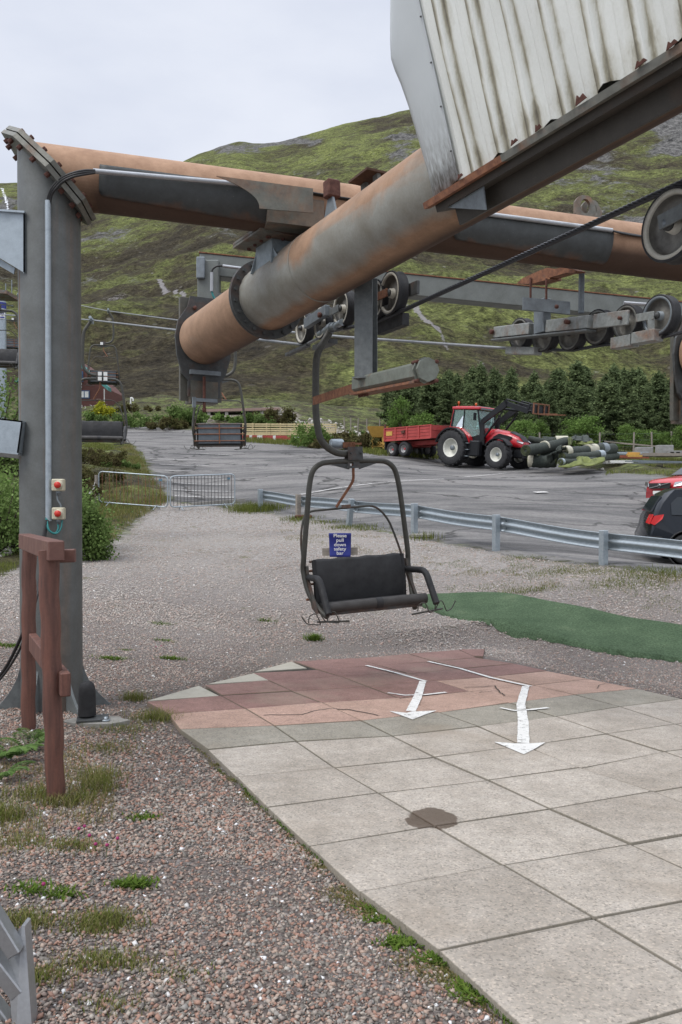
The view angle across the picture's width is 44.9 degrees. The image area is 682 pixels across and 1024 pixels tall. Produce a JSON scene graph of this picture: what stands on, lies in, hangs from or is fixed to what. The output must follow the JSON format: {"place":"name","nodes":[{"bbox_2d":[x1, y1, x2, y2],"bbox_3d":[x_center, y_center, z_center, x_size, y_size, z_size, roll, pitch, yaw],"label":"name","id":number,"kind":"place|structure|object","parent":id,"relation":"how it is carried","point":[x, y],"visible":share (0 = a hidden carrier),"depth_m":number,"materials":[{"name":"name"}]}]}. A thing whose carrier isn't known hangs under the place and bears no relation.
{"place":"outdoors","nodes":[
{"label":"outdoors","id":0,"kind":"place"},
{"bbox_2d":[0,0,408,182],"label":"sky","id":1,"kind":"structure","parent":0,"point":[177,80],"materials":[{"name":"white"}]},
{"bbox_2d":[0,394,681,1023],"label":"gravel ground","id":2,"kind":"structure","parent":0,"point":[334,414],"depth_m":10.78,"materials":[{"name":"grey gravel"}]},
{"bbox_2d":[0,301,6,457],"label":"lift pylon","id":3,"kind":"object","parent":2,"relation":"on","point":[2,333],"visible":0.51,"depth_m":33.76,"materials":[{"name":"metal"}]},
{"bbox_2d":[0,280,17,305],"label":"pylon platform","id":4,"kind":"structure","parent":2,"relation":"on","point":[5,295],"depth_m":29.87,"materials":[{"name":"metal"}]},
{"bbox_2d":[0,464,18,555],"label":"round bush","id":5,"kind":"object","parent":2,"relation":"on","point":[7,530],"visible":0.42,"depth_m":16.79,"materials":[{"name":"green plant"}]},
{"bbox_2d":[0,370,18,469],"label":"round bush","id":6,"kind":"object","parent":2,"relation":"on","point":[5,416],"visible":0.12,"depth_m":31.61,"materials":[{"name":"green plant"}]},
{"bbox_2d":[0,458,18,524],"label":"round bush","id":7,"kind":"object","parent":2,"relation":"on","point":[10,481],"visible":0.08,"depth_m":19.64,"materials":[{"name":"green plant"}]},
{"bbox_2d":[0,760,35,779],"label":"fern","id":8,"kind":"object","parent":2,"relation":"on","point":[11,771],"visible":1,"depth_m":4.91,"materials":[{"name":"green plant"}]},
{"bbox_2d":[0,904,37,1023],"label":"metal frame","id":9,"kind":"object","parent":2,"relation":"on","point":[17,980],"visible":1,"depth_m":2.53,"materials":[{"name":"metal"}]},
{"bbox_2d":[0,743,43,758],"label":"fern","id":10,"kind":"object","parent":2,"relation":"on","point":[11,753],"visible":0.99,"depth_m":5.25,"materials":[{"name":"green plant"}]},
{"bbox_2d":[0,730,44,749],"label":"fern","id":11,"kind":"object","parent":2,"relation":"on","point":[41,738],"visible":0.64,"depth_m":5.62,"materials":[{"name":"green plant"}]},
{"bbox_2d":[19,534,75,802],"bbox_3d":[-1.931,0.911,5.383,0.217,1.535,1.963,0,1,-25],"label":"wooden rail","id":12,"kind":"object","parent":2,"relation":"on","point":[44,650],"visible":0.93,"depth_m":4.56,"materials":[{"name":"brown paint"}]},
{"bbox_2d":[16,364,121,406],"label":"lodge","id":13,"kind":"structure","parent":2,"relation":"on","point":[109,392],"depth_m":91.82,"materials":[{"name":"red paint"}]},
{"bbox_2d":[15,477,132,550],"bbox_3d":[-5.769,-0.093,17.548,2.509,1.935,2.137,0,1,0],"label":"round bush","id":14,"kind":"object","parent":2,"relation":"on","point":[90,498],"visible":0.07,"depth_m":17.63,"materials":[{"name":"green plant"}]},
{"bbox_2d":[64,681,129,727],"bbox_3d":[-1.902,1.503,6.447,0.509,0.362,0.245,0,1,0],"label":"base plate","id":15,"kind":"object","parent":2,"relation":"on","point":[87,716],"visible":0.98,"depth_m":6.41,"materials":[{"name":"grey metal"}]},
{"bbox_2d":[82,447,121,466],"bbox_3d":[-11.156,-2.562,35.981,3.025,1.213,2.706,0,1,-19],"label":"heather clump","id":16,"kind":"object","parent":2,"relation":"on","point":[94,460],"visible":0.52,"depth_m":35.93,"materials":[{"name":"green"}]},
{"bbox_2d":[82,486,122,560],"bbox_3d":[-5.191,0.213,16.312,1.519,1.579,1.596,-1,1,-36],"label":"round bush","id":17,"kind":"object","parent":2,"relation":"on","point":[94,532],"visible":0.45,"depth_m":16.18,"materials":[{"name":"green plant"}]},
{"bbox_2d":[82,464,126,483],"bbox_3d":[-9.352,-1.381,30.931,2.560,0.789,2.240,0,1,0],"label":"heather clump","id":18,"kind":"object","parent":2,"relation":"on","point":[86,470],"visible":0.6,"depth_m":30.65,"materials":[{"name":"green"}]},
{"bbox_2d":[94,410,152,423],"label":"scrub clump","id":19,"kind":"object","parent":2,"relation":"on","point":[113,417],"visible":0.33,"depth_m":73.67,"materials":[{"name":"green plant"}]},
{"bbox_2d":[98,471,167,509],"bbox_3d":[-6.757,-0.698,26.793,2.418,1.275,0.612,0,1,10],"label":"crowd barrier","id":20,"kind":"object","parent":2,"relation":"on","point":[138,474],"visible":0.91,"depth_m":26.76,"materials":[{"name":"metal"}]},
{"bbox_2d":[115,401,160,412],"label":"scrub clump","id":21,"kind":"object","parent":2,"relation":"on","point":[133,407],"visible":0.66,"depth_m":83.46,"materials":[{"name":"green plant"}]},
{"bbox_2d":[116,412,175,427],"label":"scrub clump","id":22,"kind":"object","parent":2,"relation":"on","point":[139,422],"visible":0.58,"depth_m":71.22,"materials":[{"name":"green plant"}]},
{"bbox_2d":[145,415,189,429],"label":"scrub clump","id":23,"kind":"object","parent":2,"relation":"on","point":[164,422],"visible":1,"depth_m":69.63,"materials":[{"name":"green plant"}]},
{"bbox_2d":[162,401,210,424],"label":"round bush","id":24,"kind":"object","parent":2,"relation":"on","point":[178,411],"visible":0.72,"depth_m":72.16,"materials":[{"name":"green plant"}]},
{"bbox_2d":[170,474,234,509],"bbox_3d":[-4.524,-0.662,27.043,2.202,1.221,0.613,0,1,-25],"label":"crowd barrier","id":25,"kind":"object","parent":2,"relation":"on","point":[194,505],"visible":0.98,"depth_m":27.02,"materials":[{"name":"metal"}]},
{"bbox_2d":[201,407,280,414],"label":"timber walkway","id":26,"kind":"structure","parent":2,"relation":"on","point":[227,411],"depth_m":80.26,"materials":[{"name":"wood"}]},
{"bbox_2d":[228,411,279,427],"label":"round bush","id":27,"kind":"object","parent":2,"relation":"on","point":[252,418],"visible":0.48,"depth_m":69.22,"materials":[{"name":"green plant"}]},
{"bbox_2d":[248,405,299,425],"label":"heather mound","id":28,"kind":"object","parent":2,"relation":"on","point":[286,416],"visible":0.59,"depth_m":70.87,"materials":[{"name":"plant"}]},
{"bbox_2d":[242,423,335,435],"bbox_3d":[-4.007,-5.773,59.772,8.722,1.773,0.225,1,1,32],"label":"timber fence","id":29,"kind":"object","parent":2,"relation":"on","point":[329,431],"visible":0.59,"depth_m":60.28,"materials":[{"name":"beige wood"}]},
{"bbox_2d":[0,617,632,1023],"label":"green weeds","id":30,"kind":"object","parent":2,"relation":"on","point":[398,941],"visible":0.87,"depth_m":3.39,"materials":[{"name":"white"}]},
{"bbox_2d":[0,125,681,714],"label":"lift gantry","id":31,"kind":"object","parent":2,"relation":"on","point":[64,193],"visible":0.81,"depth_m":6.88,"materials":[{"name":"metal"}]},
{"bbox_2d":[0,494,62,680],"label":"control cable","id":32,"kind":"object","parent":31,"relation":"attached to","point":[7,666],"visible":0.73,"depth_m":6.69,"materials":[{"name":"metal"}]},
{"bbox_2d":[51,479,64,495],"bbox_3d":[-2.293,-0.199,6.675,0.098,0.137,0.106,0,1,0],"label":"stop button box","id":33,"kind":"object","parent":31,"relation":"attached to","point":[58,486],"visible":1,"depth_m":6.67,"materials":[{"name":"beige plastic"}]},
{"bbox_2d":[52,507,65,523],"bbox_3d":[-2.292,0.032,6.678,0.098,0.137,0.106,0,1,0],"label":"stop button box","id":34,"kind":"object","parent":31,"relation":"attached to","point":[58,514],"visible":1,"depth_m":6.67,"materials":[{"name":"beige plastic"}]},
{"bbox_2d":[285,270,419,356],"bbox_3d":[-0.051,-1.997,8.624,0.275,0.592,2.959,0,1,-25],"label":"sheave train","id":35,"kind":"object","parent":31,"relation":"attached to","point":[396,291],"visible":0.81,"depth_m":7.83,"materials":[{"name":"metal"}]},
{"bbox_2d":[0,179,681,345],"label":"haul rope","id":36,"kind":"object","parent":35,"relation":"on","point":[602,219],"visible":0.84,"depth_m":5.95,"materials":[{"name":"grey metal"}]},
{"bbox_2d":[0,305,17,369],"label":"lift chair","id":37,"kind":"object","parent":36,"relation":"hanging from","point":[8,358],"visible":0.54,"depth_m":21.96,"materials":[{"name":"metal"}]},
{"bbox_2d":[81,316,135,444],"bbox_3d":[-5.809,-3.145,19.856,1.729,3.095,1.009,0,1,-12],"label":"lift chair","id":38,"kind":"object","parent":36,"relation":"hanging from","point":[106,431],"visible":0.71,"depth_m":19.93,"materials":[{"name":"metal"}]},
{"bbox_2d":[184,351,254,449],"bbox_3d":[-2.921,-3.053,19.676,1.729,3.095,1.009,-1,1,-8],"label":"lift chair","id":39,"kind":"object","parent":36,"relation":"hanging from","point":[218,434],"visible":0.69,"depth_m":19.53,"materials":[{"name":"metal"}]},
{"bbox_2d":[300,319,455,625],"bbox_3d":[0.196,-0.464,8.720,1.729,3.095,1.009,-3,2,-22],"label":"lift chair","id":40,"kind":"object","parent":36,"relation":"hanging from","point":[350,585],"visible":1,"depth_m":8.75,"materials":[{"name":"metal"}]},
{"bbox_2d":[322,533,357,557],"bbox_3d":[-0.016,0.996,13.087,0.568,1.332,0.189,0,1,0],"label":"notice sign","id":41,"kind":"object","parent":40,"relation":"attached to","point":[339,544],"visible":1,"depth_m":13.02,"materials":[{"name":"blue paint"}]},
{"bbox_2d":[81,305,681,351],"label":"haul rope","id":42,"kind":"object","parent":31,"relation":"attached to","point":[504,348],"visible":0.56,"depth_m":10.05,"materials":[{"name":"grey metal"}]},
{"bbox_2d":[86,308,122,386],"bbox_3d":[-9.789,-6.764,33.991,1.729,3.095,1.009,0,1,-15],"label":"lift chair","id":43,"kind":"object","parent":42,"relation":"hanging from","point":[112,374],"visible":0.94,"depth_m":33.90,"materials":[{"name":"metal"}]},
{"bbox_2d":[175,38,681,411],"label":"boom pipe","id":44,"kind":"object","parent":31,"relation":"attached to","point":[378,224],"visible":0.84,"depth_m":6.89,"materials":[{"name":"metal"}]},
{"bbox_2d":[313,278,438,404],"bbox_3d":[0.217,-1.511,7.222,0.282,1.083,2.511,0,1,-18],"label":"guide rail","id":45,"kind":"object","parent":44,"relation":"attached to","point":[368,379],"visible":0.98,"depth_m":7.15,"materials":[{"name":"metal"}]},
{"bbox_2d":[196,251,681,315],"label":"crossbeam","id":46,"kind":"object","parent":44,"relation":"attached to","point":[213,270],"visible":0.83,"depth_m":10.51,"materials":[{"name":"metal"}]},
{"bbox_2d":[390,0,681,224],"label":"cladding hood","id":47,"kind":"object","parent":44,"relation":"attached to","point":[483,83],"visible":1,"depth_m":4.50,"materials":[{"name":"metal"}]},
{"bbox_2d":[489,268,680,354],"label":"sheave train","id":48,"kind":"object","parent":31,"relation":"attached to","point":[628,324],"visible":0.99,"depth_m":8.42,"materials":[{"name":"metal"}]},
{"bbox_2d":[641,186,681,264],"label":"sheave assembly","id":49,"kind":"object","parent":31,"relation":"attached to","point":[661,235],"visible":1,"depth_m":4.70,"materials":[{"name":"metal"}]},
{"bbox_2d":[670,315,681,424],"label":"boom pipe","id":50,"kind":"object","parent":31,"relation":"attached to","point":[675,379],"visible":0.93,"depth_m":9.49,"materials":[{"name":"metal"}]},
{"bbox_2d":[0,435,681,1017],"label":"green grass","id":51,"kind":"structure","parent":2,"relation":"on","point":[148,715],"depth_m":4.99,"materials":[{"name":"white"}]},
{"bbox_2d":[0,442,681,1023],"bbox_3d":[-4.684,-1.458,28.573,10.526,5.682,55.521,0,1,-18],"label":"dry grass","id":52,"kind":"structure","parent":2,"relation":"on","point":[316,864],"depth_m":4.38,"materials":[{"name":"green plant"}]},
{"bbox_2d":[307,430,374,448],"bbox_3d":[0.579,-4.693,53.777,5.337,1.256,4.236,0,1,26],"label":"scrub clump","id":53,"kind":"object","parent":2,"relation":"on","point":[352,436],"visible":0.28,"depth_m":53.13,"materials":[{"name":"green plant"}]},
{"bbox_2d":[375,391,392,425],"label":"pine tree","id":54,"kind":"object","parent":2,"relation":"on","point":[384,402],"visible":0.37,"depth_m":79.46,"materials":[{"name":"green plant"}]},
{"bbox_2d":[381,395,413,427],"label":"birch sapling","id":55,"kind":"object","parent":2,"relation":"on","point":[396,412],"visible":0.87,"depth_m":61.95,"materials":[{"name":"green plant"}]},
{"bbox_2d":[382,387,425,425],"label":"pine tree","id":56,"kind":"object","parent":2,"relation":"on","point":[409,394],"visible":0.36,"depth_m":68.85,"materials":[{"name":"green plant"}]},
{"bbox_2d":[408,410,439,425],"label":"birch sapling","id":57,"kind":"object","parent":2,"relation":"on","point":[424,416],"visible":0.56,"depth_m":55.58,"materials":[{"name":"green plant"}]},
{"bbox_2d":[416,374,443,421],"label":"pine tree","id":58,"kind":"object","parent":2,"relation":"on","point":[430,394],"visible":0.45,"depth_m":71.42,"materials":[{"name":"green plant"}]},
{"bbox_2d":[431,379,455,424],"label":"pine tree","id":59,"kind":"object","parent":2,"relation":"on","point":[446,404],"visible":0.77,"depth_m":65.01,"materials":[{"name":"green plant"}]},
{"bbox_2d":[258,489,681,564],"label":"guardrail","id":60,"kind":"object","parent":2,"relation":"on","point":[603,541],"visible":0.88,"depth_m":17.40,"materials":[{"name":"metal"}]},
{"bbox_2d":[461,384,478,405],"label":"pine tree","id":61,"kind":"object","parent":2,"relation":"on","point":[469,398],"visible":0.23,"depth_m":60.00,"materials":[{"name":"green plant"}]},
{"bbox_2d":[471,361,493,411],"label":"pine tree","id":62,"kind":"object","parent":2,"relation":"on","point":[480,386],"visible":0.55,"depth_m":61.65,"materials":[{"name":"green plant"}]},
{"bbox_2d":[485,367,504,413],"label":"pine tree","id":63,"kind":"object","parent":2,"relation":"on","point":[493,386],"visible":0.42,"depth_m":66.62,"materials":[{"name":"green plant"}]},
{"bbox_2d":[494,384,514,428],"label":"pine tree","id":64,"kind":"object","parent":2,"relation":"on","point":[503,391],"visible":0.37,"depth_m":58.93,"materials":[{"name":"green plant"}]},
{"bbox_2d":[499,372,519,397],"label":"pine tree","id":65,"kind":"object","parent":2,"relation":"on","point":[510,382],"visible":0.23,"depth_m":66.66,"materials":[{"name":"green plant"}]},
{"bbox_2d":[344,418,678,451],"bbox_3d":[9.233,-5.617,58.842,28.376,4.433,7.940,1,1,44],"label":"wire fence","id":66,"kind":"object","parent":2,"relation":"on","point":[600,440],"visible":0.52,"depth_m":51.93,"materials":[{"name":"metal"}]},
{"bbox_2d":[508,390,527,435],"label":"pine tree","id":67,"kind":"object","parent":2,"relation":"on","point":[513,395],"visible":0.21,"depth_m":61.76,"materials":[{"name":"green plant"}]},
{"bbox_2d":[503,418,538,439],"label":"birch sapling","id":68,"kind":"object","parent":2,"relation":"on","point":[524,424],"visible":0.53,"depth_m":55.53,"materials":[{"name":"green plant"}]},
{"bbox_2d":[524,370,542,414],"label":"pine tree","id":69,"kind":"object","parent":2,"relation":"on","point":[532,381],"visible":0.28,"depth_m":72.17,"materials":[{"name":"green plant"}]},
{"bbox_2d":[527,418,550,436],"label":"birch sapling","id":70,"kind":"object","parent":2,"relation":"on","point":[540,427],"visible":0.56,"depth_m":56.73,"materials":[{"name":"green plant"}]},
{"bbox_2d":[525,383,553,437],"bbox_3d":[14.052,-6.634,58.048,2.177,4.855,2.304,1,1,41],"label":"pine tree","id":71,"kind":"object","parent":2,"relation":"on","point":[539,397],"visible":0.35,"depth_m":57.76,"materials":[{"name":"green plant"}]},
{"bbox_2d":[535,368,566,424],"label":"pine tree","id":72,"kind":"object","parent":2,"relation":"on","point":[556,376],"visible":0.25,"depth_m":70.89,"materials":[{"name":"green plant"}]},
{"bbox_2d":[422,592,681,662],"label":"green mat","id":73,"kind":"object","parent":2,"relation":"on","point":[523,616],"visible":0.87,"depth_m":11.67,"materials":[{"name":"green carpet"}]},
{"bbox_2d":[543,393,562,436],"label":"pine tree","id":74,"kind":"object","parent":2,"relation":"on","point":[554,420],"visible":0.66,"depth_m":58.02,"materials":[{"name":"green plant"}]},
{"bbox_2d":[557,378,577,434],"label":"pine tree","id":75,"kind":"object","parent":2,"relation":"on","point":[570,390],"visible":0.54,"depth_m":59.16,"materials":[{"name":"green plant"}]},
{"bbox_2d":[556,360,596,427],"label":"pine tree","id":76,"kind":"object","parent":2,"relation":"on","point":[576,373],"visible":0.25,"depth_m":65.83,"materials":[{"name":"green plant"}]},
{"bbox_2d":[563,385,605,439],"bbox_3d":[16.807,-6.464,57.763,3.118,4.757,3.165,0,1,12],"label":"pine tree","id":77,"kind":"object","parent":2,"relation":"on","point":[582,404],"visible":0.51,"depth_m":57.26,"materials":[{"name":"green plant"}]},
{"bbox_2d":[566,411,605,445],"bbox_3d":[15.953,-5.112,54.082,2.988,2.858,2.580,-1,1,-40],"label":"birch sapling","id":78,"kind":"object","parent":2,"relation":"on","point":[587,422],"visible":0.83,"depth_m":53.66,"materials":[{"name":"green plant"}]},
{"bbox_2d":[591,381,616,443],"bbox_3d":[18.675,-6.841,59.179,3.056,5.120,2.806,0,1,22],"label":"pine tree","id":79,"kind":"object","parent":2,"relation":"on","point":[600,401],"visible":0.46,"depth_m":58.87,"materials":[{"name":"green plant"}]},
{"bbox_2d":[596,378,627,443],"bbox_3d":[19.070,-6.841,58.631,3.154,5.312,2.981,0,1,-4],"label":"pine tree","id":80,"kind":"object","parent":2,"relation":"on","point":[612,414],"visible":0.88,"depth_m":58.17,"materials":[{"name":"green plant"}]},
{"bbox_2d":[608,363,624,395],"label":"pine tree","id":81,"kind":"object","parent":2,"relation":"on","point":[614,373],"visible":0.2,"depth_m":70.89,"materials":[{"name":"green plant"}]},
{"bbox_2d":[613,422,636,451],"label":"birch sapling","id":82,"kind":"object","parent":2,"relation":"on","point":[622,429],"visible":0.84,"depth_m":52.72,"materials":[{"name":"green plant"}]},
{"bbox_2d":[618,379,632,439],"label":"pine tree","id":83,"kind":"object","parent":2,"relation":"on","point":[626,390],"visible":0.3,"depth_m":65.84,"materials":[{"name":"green plant"}]},
{"bbox_2d":[622,368,639,403],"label":"pine tree","id":84,"kind":"object","parent":2,"relation":"on","point":[632,375],"visible":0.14,"depth_m":70.99,"materials":[{"name":"green plant"}]},
{"bbox_2d":[618,391,648,450],"bbox_3d":[20.306,-6.248,57.609,2.321,4.333,2.563,0,1,25],"label":"pine tree","id":85,"kind":"object","parent":2,"relation":"on","point":[633,416],"visible":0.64,"depth_m":57.30,"materials":[{"name":"green plant"}]},
{"bbox_2d":[626,373,649,422],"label":"pine tree","id":86,"kind":"object","parent":2,"relation":"on","point":[642,382],"visible":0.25,"depth_m":65.16,"materials":[{"name":"green plant"}]},
{"bbox_2d":[638,385,657,439],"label":"pine tree","id":87,"kind":"object","parent":2,"relation":"on","point":[646,405],"visible":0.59,"depth_m":59.32,"materials":[{"name":"green plant"}]},
{"bbox_2d":[638,428,661,449],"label":"birch sapling","id":88,"kind":"object","parent":2,"relation":"on","point":[648,442],"visible":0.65,"depth_m":52.70,"materials":[{"name":"green plant"}]},
{"bbox_2d":[642,370,669,434],"bbox_3d":[24.520,-7.962,63.935,3.622,6.090,3.568,0,1,-22],"label":"pine tree","id":89,"kind":"object","parent":2,"relation":"on","point":[658,388],"visible":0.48,"depth_m":63.73,"materials":[{"name":"green plant"}]},
{"bbox_2d":[655,392,679,444],"bbox_3d":[22.938,-6.345,58.412,2.046,4.245,2.077,0,1,-13],"label":"pine tree","id":90,"kind":"object","parent":2,"relation":"on","point":[664,425],"visible":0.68,"depth_m":58.13,"materials":[{"name":"green plant"}]},
{"bbox_2d":[0,110,681,407],"bbox_3d":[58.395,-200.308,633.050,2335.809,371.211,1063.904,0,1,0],"label":"hillside","id":91,"kind":"structure","parent":0,"point":[139,266],"depth_m":229.45,"materials":[{"name":"green plant"}]},
{"bbox_2d":[126,426,681,574],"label":"car park","id":92,"kind":"structure","parent":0,"point":[581,498],"depth_m":31.27,"materials":[{"name":"grey asphalt"}]},
{"bbox_2d":[285,420,335,446],"bbox_3d":[-1.916,-5.205,54.807,3.179,1.910,2.903,-1,1,-31],"label":"round bush","id":93,"kind":"object","parent":92,"relation":"on","point":[303,437],"visible":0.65,"depth_m":54.42,"materials":[{"name":"green plant"}]},
{"bbox_2d":[336,431,390,449],"bbox_3d":[1.758,-4.412,51.860,4.218,1.256,3.360,1,1,38],"label":"scrub clump","id":94,"kind":"object","parent":92,"relation":"on","point":[365,440],"visible":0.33,"depth_m":50.53,"materials":[{"name":"green plant"}]},
{"bbox_2d":[367,426,388,448],"bbox_3d":[2.259,-4.442,50.703,1.280,1.553,1.280,0,1,0],"label":"hopper spreader","id":95,"kind":"object","parent":92,"relation":"on","point":[376,431],"visible":0.85,"depth_m":50.25,"materials":[{"name":"yellow paint"}]},
{"bbox_2d":[383,424,449,456],"bbox_3d":[4.619,-4.042,46.208,2.501,1.855,4.312,-1,2,-38],"label":"farm trailer","id":96,"kind":"object","parent":92,"relation":"on","point":[407,440],"visible":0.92,"depth_m":45.98,"materials":[{"name":"red metal"}]},
{"bbox_2d":[435,399,565,468],"bbox_3d":[8.325,-4.009,42.603,2.554,3.557,6.890,-1,6,-42],"label":"tractor","id":97,"kind":"object","parent":92,"relation":"on","point":[475,435],"visible":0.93,"depth_m":42.87,"materials":[{"name":"metal"}]},
{"bbox_2d":[527,455,556,467],"bbox_3d":[9.559,-2.428,39.220,1.353,0.697,0.633,0,1,23],"label":"turf roll","id":98,"kind":"object","parent":92,"relation":"on","point":[536,461],"visible":0.84,"depth_m":39.05,"materials":[{"name":"green plastic"}]},
{"bbox_2d":[521,437,568,455],"bbox_3d":[9.978,-3.182,39.957,0.570,1.126,4.186,1,1,42],"label":"turf roll","id":99,"kind":"object","parent":98,"relation":"on","point":[542,447],"visible":0.85,"depth_m":39.30,"materials":[{"name":"plastic"}]},
{"bbox_2d":[558,456,604,467],"bbox_3d":[11.172,-2.302,38.056,2.618,0.611,2.091,0,1,0],"label":"loose turf sheet","id":100,"kind":"object","parent":92,"relation":"on","point":[584,461],"visible":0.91,"depth_m":37.67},
{"bbox_2d":[558,457,596,465],"bbox_3d":[11.027,-2.363,38.369,2.671,0.496,0.348,-1,1,-38],"label":"turf roll","id":101,"kind":"object","parent":100,"relation":"on","point":[562,461],"visible":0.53,"depth_m":37.62,"materials":[{"name":"plastic"}]},
{"bbox_2d":[558,450,605,458],"bbox_3d":[11.418,-2.663,38.965,3.267,0.656,0.443,-1,1,-39],"label":"turf roll","id":102,"kind":"object","parent":101,"relation":"on","point":[596,453],"visible":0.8,"depth_m":38.79,"materials":[{"name":"plastic"}]},
{"bbox_2d":[559,444,599,453],"bbox_3d":[11.374,-2.944,39.311,0.523,0.778,3.237,1,1,43],"label":"turf roll","id":103,"kind":"object","parent":102,"relation":"on","point":[583,448],"visible":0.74,"depth_m":39.01,"materials":[{"name":"green plastic"}]},
{"bbox_2d":[634,488,681,564],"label":"parked car","id":104,"kind":"object","parent":92,"relation":"on","point":[661,515],"visible":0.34,"depth_m":17.62,"materials":[{"name":"black paint"}]},
{"bbox_2d":[645,468,681,497],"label":"parked car","id":105,"kind":"object","parent":92,"relation":"on","point":[654,486],"visible":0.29,"depth_m":26.87,"materials":[{"name":"red paint"}]},
{"bbox_2d":[147,649,681,1023],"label":"patio","id":106,"kind":"structure","parent":0,"point":[404,792],"depth_m":4.59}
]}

